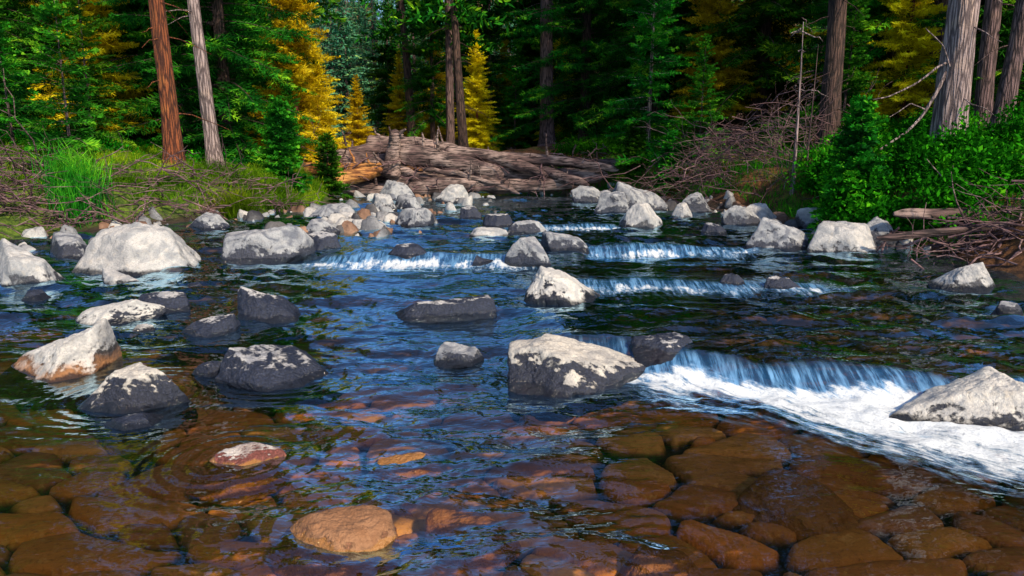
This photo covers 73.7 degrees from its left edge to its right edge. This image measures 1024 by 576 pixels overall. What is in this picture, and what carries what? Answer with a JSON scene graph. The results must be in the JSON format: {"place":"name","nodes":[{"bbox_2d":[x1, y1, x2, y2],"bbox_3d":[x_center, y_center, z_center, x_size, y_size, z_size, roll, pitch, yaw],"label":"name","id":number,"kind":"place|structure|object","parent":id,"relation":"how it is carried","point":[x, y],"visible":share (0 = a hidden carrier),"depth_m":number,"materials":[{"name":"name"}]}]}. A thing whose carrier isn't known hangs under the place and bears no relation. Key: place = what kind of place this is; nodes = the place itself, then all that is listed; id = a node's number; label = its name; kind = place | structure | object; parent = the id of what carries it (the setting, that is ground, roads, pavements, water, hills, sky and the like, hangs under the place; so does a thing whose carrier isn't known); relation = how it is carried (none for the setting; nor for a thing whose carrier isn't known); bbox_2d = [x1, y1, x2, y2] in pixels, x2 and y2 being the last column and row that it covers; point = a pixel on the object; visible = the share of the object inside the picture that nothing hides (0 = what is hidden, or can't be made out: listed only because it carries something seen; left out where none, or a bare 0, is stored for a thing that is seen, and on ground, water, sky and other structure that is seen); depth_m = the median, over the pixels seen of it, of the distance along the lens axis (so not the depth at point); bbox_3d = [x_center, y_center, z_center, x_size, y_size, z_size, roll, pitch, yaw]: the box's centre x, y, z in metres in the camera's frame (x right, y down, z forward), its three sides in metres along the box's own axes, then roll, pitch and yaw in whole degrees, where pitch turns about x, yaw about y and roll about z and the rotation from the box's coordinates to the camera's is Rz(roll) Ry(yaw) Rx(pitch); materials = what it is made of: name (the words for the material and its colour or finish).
{"place":"outdoors","nodes":[
{"label":"outdoors","id":0,"kind":"place"},
{"bbox_2d":[0,191,1023,575],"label":"stream water","id":1,"kind":"structure","parent":0,"point":[868,405],"depth_m":5.12,"materials":[{"name":"liquid"}]},
{"bbox_2d":[103,412,168,443],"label":"boulder","id":2,"kind":"object","parent":1,"relation":"in","point":[140,420],"visible":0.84,"depth_m":3.76,"materials":[{"name":"stone"}]},
{"bbox_2d":[138,291,189,324],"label":"boulder","id":3,"kind":"object","parent":1,"relation":"in","point":[172,302],"visible":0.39,"depth_m":5.99,"materials":[{"name":"stone"}]},
{"bbox_2d":[160,314,242,357],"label":"boulder","id":4,"kind":"object","parent":1,"relation":"in","point":[213,326],"visible":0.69,"depth_m":5.39,"materials":[{"name":"stone"}]},
{"bbox_2d":[394,295,496,332],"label":"boulder","id":5,"kind":"object","parent":1,"relation":"in","point":[479,308],"visible":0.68,"depth_m":5.76,"materials":[{"name":"stone"}]},
{"bbox_2d":[507,333,655,421],"bbox_3d":[0.443,0.590,4.496,0.974,0.494,0.751,4,12,17],"label":"boulder","id":6,"kind":"object","parent":1,"relation":"in","point":[551,365],"visible":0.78,"depth_m":4.36,"materials":[{"name":"stone"}]},
{"bbox_2d":[592,190,628,224],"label":"boulder","id":7,"kind":"object","parent":1,"relation":"in","point":[612,202],"visible":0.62,"depth_m":12.49,"materials":[{"name":"grey stone"}]},
{"bbox_2d":[629,332,700,367],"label":"boulder","id":8,"kind":"object","parent":1,"relation":"in","point":[651,350],"visible":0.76,"depth_m":4.67,"materials":[{"name":"stone"}]},
{"bbox_2d":[0,230,1023,575],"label":"streambed","id":9,"kind":"structure","parent":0,"point":[108,520],"depth_m":3.45,"materials":[{"name":"stone"}]},
{"bbox_2d":[0,238,79,313],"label":"boulder","id":10,"kind":"object","parent":9,"relation":"on","point":[19,265],"visible":0.59,"depth_m":6.72,"materials":[{"name":"stone"}]},
{"bbox_2d":[0,318,121,409],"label":"boulder","id":11,"kind":"object","parent":9,"relation":"on","point":[92,350],"visible":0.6,"depth_m":4.64,"materials":[{"name":"grey stone"}]},
{"bbox_2d":[49,231,86,265],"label":"boulder","id":12,"kind":"object","parent":9,"relation":"on","point":[63,245],"visible":0.45,"depth_m":8.02,"materials":[{"name":"grey stone"}]},
{"bbox_2d":[64,299,165,341],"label":"boulder","id":13,"kind":"object","parent":9,"relation":"on","point":[125,311],"visible":0.6,"depth_m":5.69,"materials":[{"name":"white stone"}]},
{"bbox_2d":[73,362,197,441],"bbox_3d":[-2.423,0.668,4.174,0.910,0.407,0.419,5,12,24],"label":"boulder","id":14,"kind":"object","parent":9,"relation":"on","point":[139,387],"visible":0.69,"depth_m":4.05,"materials":[{"name":"stone"}]},
{"bbox_2d":[71,222,220,292],"bbox_3d":[-4.070,-0.335,7.685,1.528,0.829,1.100,0,11,0],"label":"boulder","id":15,"kind":"object","parent":9,"relation":"on","point":[135,249],"visible":0.59,"depth_m":7.36,"materials":[{"name":"stone"}]},
{"bbox_2d":[186,212,229,241],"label":"boulder","id":16,"kind":"object","parent":9,"relation":"on","point":[206,222],"visible":0.66,"depth_m":10.24,"materials":[{"name":"grey stone"}]},
{"bbox_2d":[185,442,290,506],"bbox_3d":[-1.370,0.912,3.359,0.510,0.255,0.280,0,11,0],"label":"river stone","id":17,"kind":"object","parent":9,"relation":"on","point":[236,490],"visible":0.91,"depth_m":3.31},
{"bbox_2d":[220,225,315,282],"bbox_3d":[-2.900,-0.414,8.079,1.083,0.655,0.780,0,11,0],"label":"boulder","id":18,"kind":"object","parent":9,"relation":"on","point":[283,244],"visible":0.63,"depth_m":7.89,"materials":[{"name":"grey stone"}]},
{"bbox_2d":[237,286,311,341],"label":"boulder","id":19,"kind":"object","parent":9,"relation":"on","point":[254,306],"visible":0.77,"depth_m":5.75,"materials":[{"name":"stone"}]},
{"bbox_2d":[212,344,348,411],"bbox_3d":[-1.503,0.572,4.652,0.694,0.382,0.794,8,14,34],"label":"boulder","id":20,"kind":"object","parent":9,"relation":"on","point":[266,368],"visible":0.75,"depth_m":4.47,"materials":[{"name":"stone"}]},
{"bbox_2d":[268,505,400,575],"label":"river stone","id":21,"kind":"object","parent":9,"relation":"on","point":[363,529],"visible":0.91,"depth_m":2.68,"materials":[{"name":"stone"}]},
{"bbox_2d":[371,452,449,516],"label":"river stone","id":22,"kind":"object","parent":9,"relation":"on","point":[405,509],"visible":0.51,"depth_m":3.31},
{"bbox_2d":[392,208,434,238],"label":"boulder","id":23,"kind":"object","parent":9,"relation":"on","point":[413,217],"visible":0.73,"depth_m":10.61,"materials":[{"name":"grey stone"}]},
{"bbox_2d":[434,342,488,373],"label":"boulder","id":24,"kind":"object","parent":9,"relation":"on","point":[453,356],"visible":0.74,"depth_m":4.83,"materials":[{"name":"grey stone"}]},
{"bbox_2d":[425,508,521,570],"bbox_3d":[-0.149,1.082,2.908,0.427,0.255,0.317,-3,12,-14],"label":"river stone","id":25,"kind":"object","parent":9,"relation":"on","point":[447,522],"visible":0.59,"depth_m":2.83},
{"bbox_2d":[504,236,550,281],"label":"boulder","id":26,"kind":"object","parent":9,"relation":"on","point":[529,251],"visible":0.49,"depth_m":7.61,"materials":[{"name":"grey stone"}]},
{"bbox_2d":[523,266,609,326],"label":"boulder","id":27,"kind":"object","parent":9,"relation":"on","point":[549,286],"visible":0.62,"depth_m":6.11,"materials":[{"name":"white stone"}]},
{"bbox_2d":[541,231,591,260],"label":"boulder","id":28,"kind":"object","parent":9,"relation":"on","point":[553,242],"visible":0.54,"depth_m":8.40,"materials":[{"name":"grey stone"}]},
{"bbox_2d":[618,202,665,245],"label":"boulder","id":29,"kind":"object","parent":9,"relation":"on","point":[641,215],"visible":0.61,"depth_m":10.33,"materials":[{"name":"stone"}]},
{"bbox_2d":[617,545,703,575],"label":"river stone","id":30,"kind":"object","parent":9,"relation":"on","point":[642,560],"visible":0.9,"depth_m":2.62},
{"bbox_2d":[721,205,759,234],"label":"boulder","id":31,"kind":"object","parent":9,"relation":"on","point":[736,215],"visible":0.48,"depth_m":10.65,"materials":[{"name":"grey stone"}]},
{"bbox_2d":[744,217,808,263],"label":"boulder","id":32,"kind":"object","parent":9,"relation":"on","point":[771,233],"visible":0.52,"depth_m":8.52,"materials":[{"name":"grey stone"}]},
{"bbox_2d":[732,468,862,542],"bbox_3d":[1.405,1.057,3.218,0.748,0.255,0.507,6,13,26],"label":"river stone","id":33,"kind":"object","parent":9,"relation":"on","point":[802,507],"visible":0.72,"depth_m":3.14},
{"bbox_2d":[805,221,876,270],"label":"boulder","id":34,"kind":"object","parent":9,"relation":"on","point":[834,236],"visible":0.67,"depth_m":8.30,"materials":[{"name":"stone"}]},
{"bbox_2d":[890,262,994,303],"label":"boulder","id":35,"kind":"object","parent":9,"relation":"on","point":[974,278],"visible":0.63,"depth_m":6.60,"materials":[{"name":"stone"}]},
{"bbox_2d":[880,366,1023,454],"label":"boulder","id":36,"kind":"object","parent":9,"relation":"on","point":[988,396],"visible":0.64,"depth_m":3.80,"materials":[{"name":"white stone"}]},
{"bbox_2d":[0,0,1023,308],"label":"ground","id":37,"kind":"structure","parent":0,"point":[12,220],"depth_m":11.25,"materials":[{"name":"soil"}]},
{"bbox_2d":[0,0,50,134],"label":"spruce tree","id":38,"kind":"object","parent":37,"relation":"on","point":[37,112],"visible":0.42,"depth_m":14.52,"materials":[{"name":"green plant"}]},
{"bbox_2d":[0,21,61,149],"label":"spruce tree","id":39,"kind":"object","parent":37,"relation":"on","point":[17,74],"visible":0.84,"depth_m":12.11,"materials":[{"name":"green plant"}]},
{"bbox_2d":[9,0,109,160],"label":"spruce tree","id":40,"kind":"object","parent":37,"relation":"on","point":[52,8],"visible":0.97,"depth_m":11.40,"materials":[{"name":"green plant"}]},
{"bbox_2d":[0,69,124,238],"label":"brush pile","id":41,"kind":"object","parent":37,"relation":"on","point":[4,196],"visible":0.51,"depth_m":10.26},
{"bbox_2d":[21,138,120,229],"bbox_3d":[-6.541,-1.631,10.356,1.322,1.433,1.325,0,11,0],"label":"tall grass tuft","id":42,"kind":"object","parent":37,"relation":"on","point":[69,176],"visible":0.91,"depth_m":10.18,"materials":[{"name":"green plant"}]},
{"bbox_2d":[0,0,148,134],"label":"spruce tree","id":43,"kind":"object","parent":37,"relation":"on","point":[18,27],"visible":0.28,"depth_m":16.32,"materials":[{"name":"green plant"}]},
{"bbox_2d":[18,0,161,139],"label":"golden tree","id":44,"kind":"object","parent":37,"relation":"on","point":[108,46],"visible":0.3,"depth_m":17.32,"materials":[{"name":"yellow plant"}]},
{"bbox_2d":[49,0,139,147],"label":"spruce tree","id":45,"kind":"object","parent":37,"relation":"on","point":[88,31],"visible":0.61,"depth_m":13.87,"materials":[{"name":"green plant"}]},
{"bbox_2d":[14,0,204,149],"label":"spruce tree","id":46,"kind":"object","parent":37,"relation":"on","point":[134,136],"visible":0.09,"depth_m":19.46,"materials":[{"name":"green plant"}]},
{"bbox_2d":[0,125,271,172],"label":"leafy shrub","id":47,"kind":"object","parent":37,"relation":"on","point":[119,146],"visible":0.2,"depth_m":14.78,"materials":[{"name":"green plant"}]},
{"bbox_2d":[0,136,318,203],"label":"grass","id":48,"kind":"structure","parent":37,"relation":"on","point":[152,151],"depth_m":11.82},
{"bbox_2d":[68,0,268,142],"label":"spruce tree","id":49,"kind":"object","parent":37,"relation":"on","point":[147,75],"visible":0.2,"depth_m":18.12,"materials":[{"name":"green plant"}]},
{"bbox_2d":[18,203,320,251],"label":"shore rocks","id":50,"kind":"object","parent":37,"relation":"on","point":[250,215],"visible":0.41,"depth_m":10.64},
{"bbox_2d":[0,134,347,235],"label":"brush pile","id":51,"kind":"object","parent":37,"relation":"on","point":[30,197],"visible":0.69,"depth_m":10.90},
{"bbox_2d":[141,0,230,167],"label":"pine tree","id":52,"kind":"object","parent":37,"relation":"on","point":[172,143],"visible":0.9,"depth_m":12.41,"materials":[{"name":"red plant"}]},
{"bbox_2d":[166,0,224,165],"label":"birch like pine tree","id":53,"kind":"object","parent":37,"relation":"on","point":[210,130],"visible":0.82,"depth_m":14.34,"materials":[{"name":"grey plant"}]},
{"bbox_2d":[112,0,294,157],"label":"spruce tree","id":54,"kind":"object","parent":37,"relation":"on","point":[252,135],"visible":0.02,"depth_m":21.43,"materials":[{"name":"green plant"}]},
{"bbox_2d":[94,0,330,167],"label":"spruce tree","id":55,"kind":"object","parent":37,"relation":"on","point":[227,93],"visible":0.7,"depth_m":16.21,"materials":[{"name":"green plant"}]},
{"bbox_2d":[208,185,268,219],"bbox_3d":[-4.725,-1.488,11.810,1.152,0.650,1.191,0,11,0],"label":"grass tuft","id":56,"kind":"object","parent":37,"relation":"on","point":[233,210],"visible":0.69,"depth_m":11.73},
{"bbox_2d":[174,153,328,211],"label":"grass","id":57,"kind":"structure","parent":37,"relation":"on","point":[314,191],"depth_m":12.97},
{"bbox_2d":[255,95,314,194],"bbox_3d":[-4.763,-2.786,13.995,1.317,2.297,1.302,-3,12,-13],"label":"spruce tree","id":58,"kind":"object","parent":37,"relation":"on","point":[276,150],"visible":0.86,"depth_m":13.83,"materials":[{"name":"green plant"}]},
{"bbox_2d":[241,0,351,174],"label":"golden tree","id":59,"kind":"object","parent":37,"relation":"on","point":[300,73],"visible":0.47,"depth_m":17.62,"materials":[{"name":"yellow plant"}]},
{"bbox_2d":[298,35,349,161],"bbox_3d":[-6.576,-5.747,23.239,2.461,5.465,2.529,6,13,26],"label":"golden tree","id":60,"kind":"object","parent":37,"relation":"on","point":[318,70],"visible":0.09,"depth_m":23.07,"materials":[{"name":"yellow plant"}]},
{"bbox_2d":[311,131,353,199],"bbox_3d":[-4.284,-2.729,15.997,1.054,1.838,1.042,0,11,1],"label":"spruce tree","id":61,"kind":"object","parent":37,"relation":"on","point":[329,174],"visible":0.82,"depth_m":15.87,"materials":[{"name":"green plant"}]},
{"bbox_2d":[341,74,375,145],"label":"golden tree","id":62,"kind":"object","parent":37,"relation":"on","point":[359,131],"visible":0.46,"depth_m":24.68,"materials":[{"name":"yellow plant"}]},
{"bbox_2d":[264,190,498,241],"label":"gravel bar rocks","id":63,"kind":"object","parent":37,"relation":"on","point":[342,223],"visible":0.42,"depth_m":10.98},
{"bbox_2d":[360,0,419,135],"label":"spruce tree","id":64,"kind":"object","parent":37,"relation":"on","point":[387,58],"visible":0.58,"depth_m":29.47,"materials":[{"name":"green plant"}]},
{"bbox_2d":[351,0,443,136],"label":"pine tree","id":65,"kind":"object","parent":37,"relation":"on","point":[401,29],"visible":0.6,"depth_m":26.25,"materials":[{"name":"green plant"}]},
{"bbox_2d":[379,51,422,136],"bbox_3d":[-4.663,-7.358,28.061,2.121,4.583,2.064,2,12,11],"label":"golden tree","id":66,"kind":"object","parent":37,"relation":"on","point":[396,105],"visible":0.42,"depth_m":27.85,"materials":[{"name":"plant"}]},
{"bbox_2d":[389,0,470,139],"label":"spruce tree","id":67,"kind":"object","parent":37,"relation":"on","point":[426,80],"visible":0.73,"depth_m":26.09,"materials":[{"name":"green plant"}]},
{"bbox_2d":[394,0,504,143],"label":"pine tree","id":68,"kind":"object","parent":37,"relation":"on","point":[450,123],"visible":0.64,"depth_m":24.31,"materials":[{"name":"brown plant"}]},
{"bbox_2d":[395,0,514,146],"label":"pine tree","id":69,"kind":"object","parent":37,"relation":"on","point":[455,11],"visible":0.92,"depth_m":22.72,"materials":[{"name":"brown plant"}]},
{"bbox_2d":[298,116,615,196],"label":"driftwood twigs","id":70,"kind":"object","parent":37,"relation":"on","point":[415,167],"visible":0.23,"depth_m":16.82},
{"bbox_2d":[302,127,618,195],"bbox_3d":[-1.767,-3.100,17.565,9.384,2.108,2.306,1,11,4],"label":"log jam","id":71,"kind":"object","parent":37,"relation":"on","point":[472,173],"visible":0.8,"depth_m":16.94,"materials":[{"name":"wood"}]},
{"bbox_2d":[3,0,927,143],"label":"distant forest","id":72,"kind":"object","parent":37,"relation":"on","point":[351,60],"visible":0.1,"depth_m":46.59,"materials":[{"name":"green plant"}]},
{"bbox_2d":[454,30,507,151],"bbox_3d":[-1.226,-7.080,25.319,2.203,4.760,2.143,6,13,28],"label":"golden tree","id":73,"kind":"object","parent":37,"relation":"on","point":[477,130],"visible":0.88,"depth_m":25.12,"materials":[{"name":"yellow plant"}]},
{"bbox_2d":[454,0,535,145],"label":"spruce tree","id":74,"kind":"object","parent":37,"relation":"on","point":[496,65],"visible":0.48,"depth_m":26.98,"materials":[{"name":"green plant"}]},
{"bbox_2d":[489,39,538,151],"bbox_3d":[0.061,-7.007,25.689,2.023,4.496,1.902,-1,11,-3],"label":"spruce tree","id":75,"kind":"object","parent":37,"relation":"on","point":[515,84],"visible":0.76,"depth_m":25.49,"materials":[{"name":"green plant"}]},
{"bbox_2d":[494,0,574,148],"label":"spruce tree","id":76,"kind":"object","parent":37,"relation":"on","point":[532,50],"visible":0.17,"depth_m":28.19,"materials":[{"name":"green plant"}]},
{"bbox_2d":[524,0,567,145],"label":"pine tree","id":77,"kind":"object","parent":37,"relation":"on","point":[547,127],"visible":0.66,"depth_m":23.34,"materials":[{"name":"grey plant"}]},
{"bbox_2d":[488,0,668,142],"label":"spruce tree","id":78,"kind":"object","parent":37,"relation":"on","point":[561,26],"visible":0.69,"depth_m":23.42,"materials":[{"name":"green plant"}]},
{"bbox_2d":[548,117,698,168],"bbox_3d":[3.262,-4.211,19.995,4.478,1.524,3.991,0,11,0],"label":"leafy shrub","id":79,"kind":"object","parent":37,"relation":"on","point":[612,144],"visible":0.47,"depth_m":19.78,"materials":[{"name":"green plant"}]},
{"bbox_2d":[611,111,651,180],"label":"spruce tree","id":80,"kind":"object","parent":37,"relation":"on","point":[633,142],"visible":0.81,"depth_m":16.42,"materials":[{"name":"green plant"}]},
{"bbox_2d":[613,181,668,221],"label":"boulder","id":81,"kind":"object","parent":37,"relation":"on","point":[633,195],"visible":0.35,"depth_m":12.84,"materials":[{"name":"grey stone"}]},
{"bbox_2d":[598,0,705,165],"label":"spruce tree","id":82,"kind":"object","parent":37,"relation":"on","point":[664,60],"visible":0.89,"depth_m":16.27,"materials":[{"name":"green plant"}]},
{"bbox_2d":[648,133,681,193],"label":"spruce tree","id":83,"kind":"object","parent":37,"relation":"on","point":[670,138],"visible":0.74,"depth_m":15.25,"materials":[{"name":"green plant"}]},
{"bbox_2d":[561,0,771,138],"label":"spruce tree","id":84,"kind":"object","parent":37,"relation":"on","point":[633,69],"visible":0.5,"depth_m":21.10,"materials":[{"name":"green plant"}]},
{"bbox_2d":[558,89,849,208],"bbox_3d":[3.899,-2.462,13.965,5.040,3.070,5.352,-6,13,-28],"label":"brush pile","id":85,"kind":"object","parent":37,"relation":"on","point":[724,151],"visible":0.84,"depth_m":13.83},
{"bbox_2d":[676,33,731,170],"bbox_3d":[4.353,-4.128,15.500,1.311,3.097,1.394,3,12,15],"label":"spruce tree","id":86,"kind":"object","parent":37,"relation":"on","point":[697,87],"visible":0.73,"depth_m":15.36,"materials":[{"name":"green plant"}]},
{"bbox_2d":[667,0,766,127],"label":"golden tree","id":87,"kind":"object","parent":37,"relation":"on","point":[712,8],"visible":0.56,"depth_m":19.38,"materials":[{"name":"plant"}]},
{"bbox_2d":[539,188,930,250],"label":"shore rocks","id":88,"kind":"object","parent":37,"relation":"on","point":[781,218],"visible":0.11,"depth_m":12.20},
{"bbox_2d":[660,0,885,126],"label":"spruce tree","id":89,"kind":"object","parent":37,"relation":"on","point":[767,42],"visible":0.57,"depth_m":18.89,"materials":[{"name":"green plant"}]},
{"bbox_2d":[636,107,932,167],"bbox_3d":[7.547,-3.825,16.335,7.566,1.923,6.405,-9,14,-38],"label":"leafy shrub","id":90,"kind":"object","parent":37,"relation":"on","point":[755,126],"visible":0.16,"depth_m":16.23,"materials":[{"name":"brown plant"}]},
{"bbox_2d":[547,138,1023,251],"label":"grass","id":91,"kind":"structure","parent":37,"relation":"on","point":[736,169],"depth_m":13.16,"materials":[{"name":"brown plant"}]},
{"bbox_2d":[700,67,881,201],"bbox_3d":[5.271,-2.564,12.411,3.127,2.831,2.380,0,11,0],"label":"twiggy shrub","id":92,"kind":"object","parent":37,"relation":"on","point":[782,130],"visible":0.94,"depth_m":12.26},
{"bbox_2d":[784,0,863,146],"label":"pine tree","id":93,"kind":"object","parent":37,"relation":"on","point":[835,43],"visible":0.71,"depth_m":14.24,"materials":[{"name":"brown plant"}]},
{"bbox_2d":[798,0,888,145],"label":"spruce tree","id":94,"kind":"object","parent":37,"relation":"on","point":[854,82],"visible":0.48,"depth_m":14.62,"materials":[{"name":"green plant"}]},
{"bbox_2d":[807,94,894,230],"bbox_3d":[4.933,-1.662,9.791,1.237,2.182,1.251,4,12,21],"label":"spruce tree","id":95,"kind":"object","parent":37,"relation":"on","point":[861,154],"visible":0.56,"depth_m":9.61,"materials":[{"name":"green plant"}]},
{"bbox_2d":[761,0,1022,130],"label":"spruce tree","id":96,"kind":"object","parent":37,"relation":"on","point":[876,7],"visible":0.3,"depth_m":16.89,"materials":[{"name":"green plant"}]},
{"bbox_2d":[847,0,947,119],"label":"golden tree","id":97,"kind":"object","parent":37,"relation":"on","point":[915,40],"visible":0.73,"depth_m":15.84,"materials":[{"name":"yellow plant"}]},
{"bbox_2d":[783,90,1023,242],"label":"leafy shrub","id":98,"kind":"object","parent":37,"relation":"on","point":[998,152],"visible":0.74,"depth_m":9.51,"materials":[{"name":"green plant"}]},
{"bbox_2d":[852,153,1023,283],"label":"brush pile","id":99,"kind":"object","parent":37,"relation":"on","point":[1005,232],"visible":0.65,"depth_m":7.86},
{"bbox_2d":[893,208,997,221],"bbox_3d":[6.174,-0.926,8.219,2.887,0.791,0.546,4,12,19],"label":"fallen log","id":100,"kind":"object","parent":37,"relation":"on","point":[909,213],"visible":0.52,"depth_m":8.38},
{"bbox_2d":[876,172,1016,241],"bbox_3d":[5.651,-0.936,7.909,2.734,0.801,0.607,0,11,0],"label":"fallen log","id":101,"kind":"object","parent":37,"relation":"on","point":[928,233],"visible":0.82,"depth_m":7.95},
{"bbox_2d":[929,0,1007,141],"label":"pine tree","id":102,"kind":"object","parent":37,"relation":"on","point":[953,96],"visible":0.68,"depth_m":10.39,"materials":[{"name":"grey plant"}]},
{"bbox_2d":[920,6,1023,112],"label":"spruce tree","id":103,"kind":"object","parent":37,"relation":"on","point":[1005,30],"visible":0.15,"depth_m":14.22,"materials":[{"name":"green plant"}]},
{"bbox_2d":[972,0,1014,127],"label":"pine tree","id":104,"kind":"object","parent":37,"relation":"on","point":[986,71],"visible":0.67,"depth_m":13.30,"materials":[{"name":"brown plant"}]},
{"bbox_2d":[974,0,1023,134],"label":"pine tree","id":105,"kind":"object","parent":37,"relation":"on","point":[1008,86],"visible":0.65,"depth_m":11.88,"materials":[{"name":"grey plant"}]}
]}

